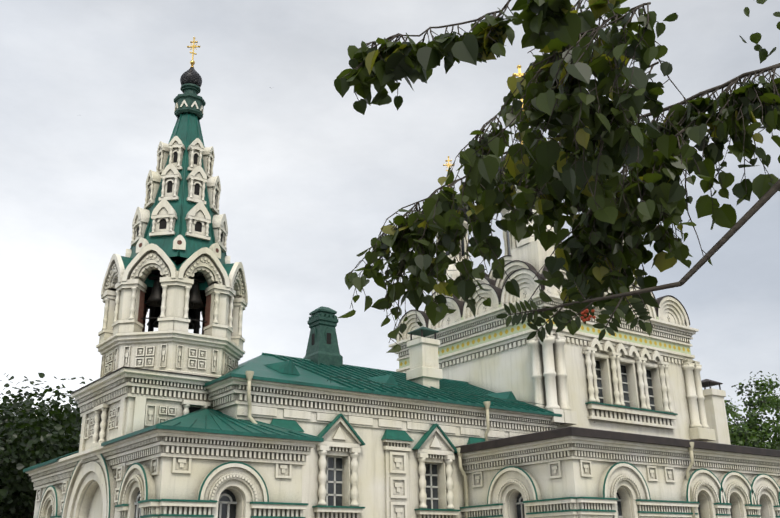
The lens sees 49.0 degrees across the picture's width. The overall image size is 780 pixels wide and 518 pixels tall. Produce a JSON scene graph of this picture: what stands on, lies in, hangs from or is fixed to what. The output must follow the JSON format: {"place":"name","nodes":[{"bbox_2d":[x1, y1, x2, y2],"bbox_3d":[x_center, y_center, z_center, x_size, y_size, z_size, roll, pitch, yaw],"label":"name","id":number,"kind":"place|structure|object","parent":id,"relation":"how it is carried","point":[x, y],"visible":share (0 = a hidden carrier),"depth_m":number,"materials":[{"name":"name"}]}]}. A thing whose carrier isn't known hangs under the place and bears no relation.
{"place":"outdoors","nodes":[
{"label":"outdoors","id":0,"kind":"place"},
{"bbox_2d":[0,0,779,442],"label":"sky","id":1,"kind":"structure","parent":0,"point":[89,88],"materials":[{"name":"grey"}]},
{"bbox_2d":[454,379,779,517],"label":"chapel","id":2,"kind":"structure","parent":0,"point":[572,472],"depth_m":34.85,"materials":[{"name":"paint"}]},
{"bbox_3d":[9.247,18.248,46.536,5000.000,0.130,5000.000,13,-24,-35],"label":"ground","id":3,"kind":"structure","parent":0,"visible":0},
{"bbox_2d":[0,383,63,517],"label":"tree","id":4,"kind":"object","parent":3,"relation":"on","point":[7,436],"visible":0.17,"depth_m":53.13,"materials":[{"name":"green plant"}]},
{"bbox_2d":[0,373,81,516],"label":"tree","id":5,"kind":"object","parent":3,"relation":"on","point":[27,393],"visible":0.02,"depth_m":58.84,"materials":[{"name":"green plant"}]},
{"bbox_2d":[0,373,92,517],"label":"tree","id":6,"kind":"object","parent":3,"relation":"on","point":[61,428],"visible":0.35,"depth_m":50.73,"materials":[{"name":"green plant"}]},
{"bbox_2d":[23,37,323,517],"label":"bell tower","id":7,"kind":"structure","parent":3,"relation":"on","point":[159,438],"depth_m":32.80,"materials":[{"name":"paint"}]},
{"bbox_2d":[203,306,561,517],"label":"church building","id":8,"kind":"structure","parent":3,"relation":"on","point":[386,448],"depth_m":35.12,"materials":[{"name":"paint"}]},
{"bbox_2d":[389,65,715,441],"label":"church","id":9,"kind":"structure","parent":3,"relation":"on","point":[636,379],"depth_m":46.06,"materials":[{"name":"paint"}]},
{"bbox_2d":[334,0,779,352],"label":"lime","id":10,"kind":"object","parent":3,"relation":"on","point":[598,135],"visible":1,"depth_m":2.69,"materials":[{"name":"green plant"}]},
{"bbox_2d":[496,179,779,341],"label":"tree branch","id":11,"kind":"object","parent":10,"relation":"attached to","point":[638,306],"visible":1,"depth_m":2.56,"materials":[{"name":"green plant"}]},
{"bbox_2d":[724,398,779,448],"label":"tree","id":12,"kind":"object","parent":3,"relation":"on","point":[738,433],"visible":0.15,"depth_m":69.59,"materials":[{"name":"green plant"}]},
{"bbox_2d":[725,371,779,445],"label":"tree","id":13,"kind":"object","parent":3,"relation":"on","point":[770,386],"visible":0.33,"depth_m":75.08,"materials":[{"name":"green plant"}]},
{"bbox_2d":[743,384,779,449],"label":"tree","id":14,"kind":"object","parent":3,"relation":"on","point":[776,400],"visible":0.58,"depth_m":71.50,"materials":[{"name":"green plant"}]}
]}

